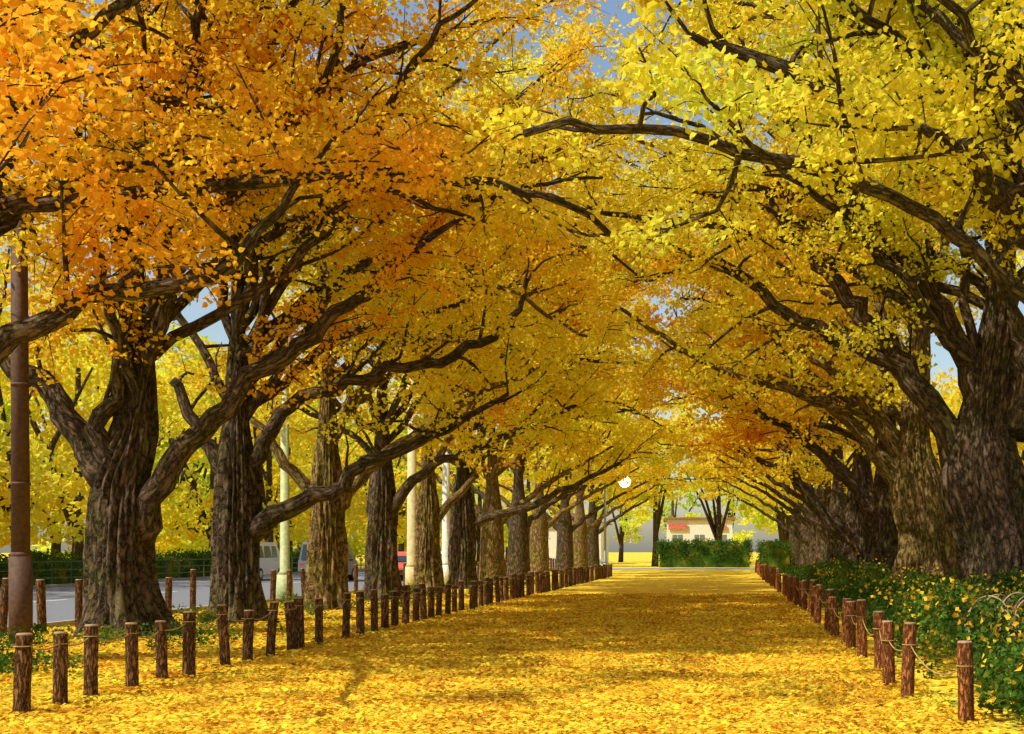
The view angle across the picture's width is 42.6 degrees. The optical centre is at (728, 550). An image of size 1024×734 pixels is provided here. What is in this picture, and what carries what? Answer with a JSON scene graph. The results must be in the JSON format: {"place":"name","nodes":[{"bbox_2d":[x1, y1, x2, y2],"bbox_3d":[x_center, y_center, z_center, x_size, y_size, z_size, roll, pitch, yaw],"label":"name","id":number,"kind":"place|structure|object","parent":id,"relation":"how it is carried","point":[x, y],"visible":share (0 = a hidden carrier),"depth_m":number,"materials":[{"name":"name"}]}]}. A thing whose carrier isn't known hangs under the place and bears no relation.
{"place":"outdoors","nodes":[
{"label":"outdoors","id":0,"kind":"place"},
{"bbox_2d":[0,570,402,625],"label":"road","id":1,"kind":"structure","parent":0,"point":[59,609],"depth_m":44.61,"materials":[{"name":"grey asphalt"}]},
{"bbox_2d":[259,542,279,579],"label":"parked van","id":2,"kind":"object","parent":1,"relation":"on","point":[269,557],"visible":0.16,"depth_m":65.95,"materials":[{"name":"paint"}]},
{"bbox_2d":[298,542,357,579],"bbox_3d":[-20.001,0.565,64.035,2.040,1.950,4.570,0,0,-2],"label":"parked van","id":3,"kind":"object","parent":1,"relation":"on","point":[302,560],"visible":0.23,"depth_m":64.48,"materials":[{"name":"paint"}]},
{"bbox_2d":[397,552,406,578],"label":"parked car","id":4,"kind":"object","parent":1,"relation":"on","point":[402,557],"visible":0.09,"depth_m":65.02,"materials":[{"name":"paint"}]},
{"bbox_2d":[0,552,1023,733],"bbox_3d":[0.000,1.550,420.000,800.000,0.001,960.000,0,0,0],"label":"ground","id":5,"kind":"structure","parent":0,"point":[637,559],"depth_m":18.32,"materials":[{"name":"yellow plant"}]},
{"bbox_2d":[4,180,37,646],"bbox_3d":[-11.450,-2.150,20.700,0.520,7.601,0.520,0,0,0],"label":"utility pole","id":6,"kind":"object","parent":5,"relation":"on","point":[20,585],"visible":0.76,"depth_m":20.59,"materials":[{"name":"metal"}]},
{"bbox_2d":[0,548,299,586],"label":"clipped hedge","id":7,"kind":"object","parent":5,"relation":"on","point":[38,556],"visible":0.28,"depth_m":59.93,"materials":[{"name":"green plant"}]},
{"bbox_2d":[0,556,362,584],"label":"metal railing","id":8,"kind":"object","parent":5,"relation":"on","point":[165,566],"visible":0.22,"depth_m":66.00,"materials":[{"name":"metal"}]},
{"bbox_2d":[0,569,402,633],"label":"kerb","id":9,"kind":"structure","parent":5,"relation":"on","point":[51,625],"depth_m":37.90,"materials":[{"name":"concrete"}]},
{"bbox_2d":[0,255,450,558],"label":"distant tree row","id":10,"kind":"object","parent":5,"relation":"on","point":[72,499],"visible":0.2,"depth_m":69.48,"materials":[{"name":"yellow plant"}]},
{"bbox_2d":[0,246,484,561],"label":"distant tree row","id":11,"kind":"object","parent":5,"relation":"on","point":[202,463],"visible":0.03,"depth_m":95.08,"materials":[{"name":"yellow plant"}]},
{"bbox_2d":[228,289,293,597],"bbox_3d":[-14.572,-3.210,39.500,2.285,9.720,0.540,0,0,0],"label":"street lamp","id":12,"kind":"object","parent":5,"relation":"on","point":[281,585],"visible":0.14,"depth_m":39.38,"materials":[{"name":"beige metal"}]},
{"bbox_2d":[0,577,534,674],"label":"ground ivy","id":13,"kind":"object","parent":5,"relation":"on","point":[37,634],"visible":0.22,"depth_m":20.80,"materials":[{"name":"green plant"}]},
{"bbox_2d":[0,593,535,718],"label":"fallen leaves","id":14,"kind":"object","parent":5,"relation":"on","point":[112,648],"visible":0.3,"depth_m":19.18,"materials":[{"name":"yellow plant"}]},
{"bbox_2d":[0,558,555,636],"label":"roadside post fence","id":15,"kind":"object","parent":5,"relation":"on","point":[41,601],"visible":0.2,"depth_m":29.35,"materials":[{"name":"brown wood"}]},
{"bbox_2d":[0,0,586,639],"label":"ginkgo tree","id":16,"kind":"object","parent":5,"relation":"on","point":[130,492],"visible":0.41,"depth_m":22.61,"materials":[{"name":"orange plant"}]},
{"bbox_2d":[0,0,610,384],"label":"ginkgo tree","id":17,"kind":"object","parent":5,"relation":"on","point":[44,75],"visible":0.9,"depth_m":17.03,"materials":[{"name":"orange plant"}]},
{"bbox_2d":[12,564,611,715],"bbox_3d":[-6.757,1.188,43.641,0.355,0.936,63.337,0,0,0],"label":"wooden post fence","id":18,"kind":"object","parent":5,"relation":"on","point":[293,614],"visible":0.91,"depth_m":18.55,"materials":[{"name":"brown wood"}]},
{"bbox_2d":[5,0,656,623],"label":"ginkgo tree","id":19,"kind":"object","parent":5,"relation":"on","point":[245,524],"visible":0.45,"depth_m":27.36,"materials":[{"name":"yellow plant"}]},
{"bbox_2d":[391,378,416,585],"bbox_3d":[-12.500,-2.650,50.500,1.600,8.600,0.540,0,0,0],"label":"utility pole","id":20,"kind":"object","parent":5,"relation":"on","point":[411,522],"visible":0.48,"depth_m":50.34,"materials":[{"name":"concrete"}]},
{"bbox_2d":[156,64,700,600],"bbox_3d":[-7.978,-7.045,38.632,15.541,17.490,15.123,0,0,-41],"label":"ginkgo tree","id":21,"kind":"object","parent":5,"relation":"on","point":[386,500],"visible":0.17,"depth_m":39.23,"materials":[{"name":"yellow plant"}]},
{"bbox_2d":[201,164,679,593],"bbox_3d":[-7.707,-6.643,46.663,15.200,16.686,15.813,0,0,19],"label":"ginkgo tree","id":22,"kind":"object","parent":5,"relation":"on","point":[430,513],"visible":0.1,"depth_m":45.23,"materials":[{"name":"yellow plant"}]},
{"bbox_2d":[442,408,449,582],"bbox_3d":[-12.700,-2.650,57.500,1.600,8.600,0.513,0,0,0],"label":"utility pole","id":23,"kind":"object","parent":5,"relation":"on","point":[445,496],"visible":0.35,"depth_m":57.34,"materials":[{"name":"beige concrete"}]},
{"bbox_2d":[198,0,696,610],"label":"ginkgo tree","id":24,"kind":"object","parent":5,"relation":"on","point":[326,570],"visible":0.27,"depth_m":33.17,"materials":[{"name":"yellow plant"}]},
{"bbox_2d":[0,570,938,733],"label":"footpath","id":25,"kind":"structure","parent":5,"relation":"on","point":[697,581],"depth_m":15.77,"materials":[{"name":"yellow plant"}]},
{"bbox_2d":[0,593,997,733],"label":"fallen leaves","id":26,"kind":"object","parent":25,"relation":"on","point":[922,722],"visible":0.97,"depth_m":14.66,"materials":[{"name":"yellow plant"}]},
{"bbox_2d":[344,178,674,588],"bbox_3d":[-8.937,-6.560,51.609,13.499,16.520,14.872,0,0,-13],"label":"ginkgo tree","id":27,"kind":"object","parent":5,"relation":"on","point":[464,523],"visible":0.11,"depth_m":51.86,"materials":[{"name":"yellow plant"}]},
{"bbox_2d":[354,259,683,583],"bbox_3d":[-8.803,-6.269,57.848,16.456,15.938,12.697,0,0,-14],"label":"ginkgo tree","id":28,"kind":"object","parent":5,"relation":"on","point":[492,559],"visible":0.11,"depth_m":58.56,"materials":[{"name":"yellow plant"}]},
{"bbox_2d":[34,386,1021,565],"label":"distant tree row","id":29,"kind":"object","parent":5,"relation":"on","point":[623,532],"visible":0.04,"depth_m":155.81,"materials":[{"name":"yellow leaf"},{"name":"dark bark"}]},
{"bbox_2d":[399,316,723,580],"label":"ginkgo tree","id":30,"kind":"object","parent":5,"relation":"on","point":[518,551],"visible":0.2,"depth_m":65.55,"materials":[{"name":"yellow plant"}]},
{"bbox_2d":[452,338,682,573],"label":"ginkgo tree","id":31,"kind":"object","parent":5,"relation":"on","point":[564,527],"visible":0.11,"depth_m":82.62,"materials":[{"name":"yellow plant"}]},
{"bbox_2d":[450,306,711,576],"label":"ginkgo tree","id":32,"kind":"object","parent":5,"relation":"on","point":[541,525],"visible":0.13,"depth_m":73.56,"materials":[{"name":"yellow plant"}]},
{"bbox_2d":[498,346,700,568],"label":"ginkgo tree","id":33,"kind":"object","parent":5,"relation":"on","point":[580,546],"visible":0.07,"depth_m":91.51,"materials":[{"name":"yellow plant"}]},
{"bbox_2d":[603,474,629,564],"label":"street lamp","id":34,"kind":"object","parent":5,"relation":"on","point":[622,484],"visible":0.47,"depth_m":74.94,"materials":[{"name":"metal"}]},
{"bbox_2d":[525,347,721,567],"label":"ginkgo tree","id":35,"kind":"object","parent":5,"relation":"on","point":[593,544],"visible":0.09,"depth_m":100.52,"materials":[{"name":"yellow plant"}]},
{"bbox_2d":[480,408,831,566],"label":"distant tree row","id":36,"kind":"object","parent":5,"relation":"on","point":[717,528],"visible":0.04,"depth_m":120.57,"materials":[{"name":"yellow plant"}]},
{"bbox_2d":[654,537,754,566],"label":"clipped hedge","id":37,"kind":"object","parent":5,"relation":"on","point":[680,552],"visible":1,"depth_m":115.20,"materials":[{"name":"green plant"}]},
{"bbox_2d":[464,0,1023,303],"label":"ginkgo tree","id":38,"kind":"object","parent":5,"relation":"on","point":[968,155],"visible":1,"depth_m":14.89,"materials":[{"name":"yellow plant"}]},
{"bbox_2d":[611,335,877,564],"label":"ginkgo tree","id":39,"kind":"object","parent":5,"relation":"on","point":[821,533],"visible":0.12,"depth_m":66.61,"materials":[{"name":"yellow plant"}]},
{"bbox_2d":[649,409,844,566],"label":"ginkgo tree","id":40,"kind":"object","parent":5,"relation":"on","point":[804,531],"visible":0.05,"depth_m":86.20,"materials":[{"name":"yellow plant"}]},
{"bbox_2d":[511,1,985,582],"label":"ginkgo tree","id":41,"kind":"object","parent":5,"relation":"on","point":[907,467],"visible":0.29,"depth_m":32.74,"materials":[{"name":"yellow plant"}]},
{"bbox_2d":[608,188,908,567],"bbox_3d":[-0.172,-6.279,51.608,16.625,15.958,12.702,0,0,36],"label":"ginkgo tree","id":42,"kind":"object","parent":5,"relation":"on","point":[852,535],"visible":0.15,"depth_m":49.76,"materials":[{"name":"yellow plant"}]},
{"bbox_2d":[674,405,847,565],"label":"ginkgo tree","id":43,"kind":"object","parent":5,"relation":"on","point":[794,534],"visible":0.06,"depth_m":97.73,"materials":[{"name":"yellow plant"}]},
{"bbox_2d":[607,346,939,564],"bbox_3d":[3.581,-6.643,59.845,17.961,16.686,14.785,0,0,9],"label":"ginkgo tree","id":44,"kind":"object","parent":5,"relation":"on","point":[838,513],"visible":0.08,"depth_m":58.87,"materials":[{"name":"yellow plant"}]},
{"bbox_2d":[754,538,795,572],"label":"clipped hedge","id":45,"kind":"object","parent":5,"relation":"on","point":[776,553],"visible":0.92,"depth_m":88.20,"materials":[{"name":"green plant"}]},
{"bbox_2d":[581,130,975,577],"bbox_3d":[0.662,-6.739,43.082,14.570,16.878,13.975,0,0,-28],"label":"ginkgo tree","id":46,"kind":"object","parent":5,"relation":"on","point":[874,507],"visible":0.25,"depth_m":40.88,"materials":[{"name":"yellow plant"}]},
{"bbox_2d":[552,0,1023,631],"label":"ginkgo tree","id":47,"kind":"object","parent":5,"relation":"on","point":[980,436],"visible":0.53,"depth_m":24.67,"materials":[{"name":"yellow plant"}]},
{"bbox_2d":[683,348,939,563],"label":"ginkgo tree","id":48,"kind":"object","parent":5,"relation":"on","point":[811,527],"visible":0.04,"depth_m":75.64,"materials":[{"name":"yellow plant"}]},
{"bbox_2d":[755,560,974,724],"bbox_3d":[1.945,1.181,50.676,0.485,0.946,78.717,0,0,0],"label":"wooden post fence","id":49,"kind":"object","parent":5,"relation":"on","point":[793,589],"visible":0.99,"depth_m":16.46,"materials":[{"name":"red wood"}]},
{"bbox_2d":[780,555,1023,721],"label":"evergreen shrubs","id":50,"kind":"object","parent":5,"relation":"on","point":[946,626],"visible":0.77,"depth_m":16.10,"materials":[{"name":"green plant"}]},
{"bbox_2d":[802,553,1023,728],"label":"fallen leaves","id":51,"kind":"object","parent":50,"relation":"on","point":[954,614],"visible":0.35,"depth_m":16.21,"materials":[{"name":"yellow plant"}]},
{"bbox_2d":[783,250,1023,514],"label":"distant tree row","id":52,"kind":"object","parent":5,"relation":"on","point":[953,400],"visible":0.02,"depth_m":65.92,"materials":[{"name":"yellow plant"}]},
{"bbox_2d":[807,597,1023,733],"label":"fallen leaves","id":53,"kind":"object","parent":5,"relation":"on","point":[1003,729],"visible":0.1,"depth_m":13.64,"materials":[{"name":"yellow plant"}]},
{"bbox_2d":[945,533,1023,586],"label":"evergreen shrubs","id":54,"kind":"object","parent":5,"relation":"on","point":[1013,572],"visible":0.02,"depth_m":24.06,"materials":[{"name":"green plant"}]},
{"bbox_2d":[964,592,1023,691],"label":"wire hoop edging","id":55,"kind":"object","parent":5,"relation":"on","point":[1007,610],"visible":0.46,"depth_m":14.00,"materials":[{"name":"grey metal"}]},
{"bbox_2d":[0,0,1023,552],"label":"sky","id":56,"kind":"structure","parent":0,"point":[216,332],"materials":[{"name":"blue"}]},
{"bbox_2d":[358,568,754,568],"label":"cross road","id":57,"kind":"structure","parent":0,"point":[670,568],"depth_m":107.96,"materials":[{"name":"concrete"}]},
{"bbox_2d":[548,523,608,563],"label":"walls","id":58,"kind":"structure","parent":0,"point":[552,541],"depth_m":140.00,"materials":[{"name":"beige paint"}]},
{"bbox_2d":[547,513,611,524],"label":"roof","id":59,"kind":"structure","parent":58,"relation":"on","point":[573,515],"depth_m":139.60,"materials":[{"name":"tile"}]},
{"bbox_2d":[667,520,732,543],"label":"walls","id":60,"kind":"structure","parent":0,"point":[698,527],"depth_m":136.00,"materials":[{"name":"beige paint"}]},
{"bbox_2d":[668,524,726,528],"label":"signboard","id":61,"kind":"object","parent":60,"relation":"attached to","point":[677,526],"visible":0.68,"depth_m":135.80},
{"bbox_2d":[664,517,734,520],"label":"roof","id":62,"kind":"structure","parent":60,"relation":"on","point":[692,518],"depth_m":135.75,"materials":[{"name":"tile"}]},
{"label":"window frames","id":63,"kind":"object","parent":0,"visible":0},
{"bbox_2d":[672,535,726,542],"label":"windows","id":64,"kind":"structure","parent":63,"relation":"attached to","point":[724,537],"depth_m":135.98,"materials":[{"name":"grey glass"}]}
]}

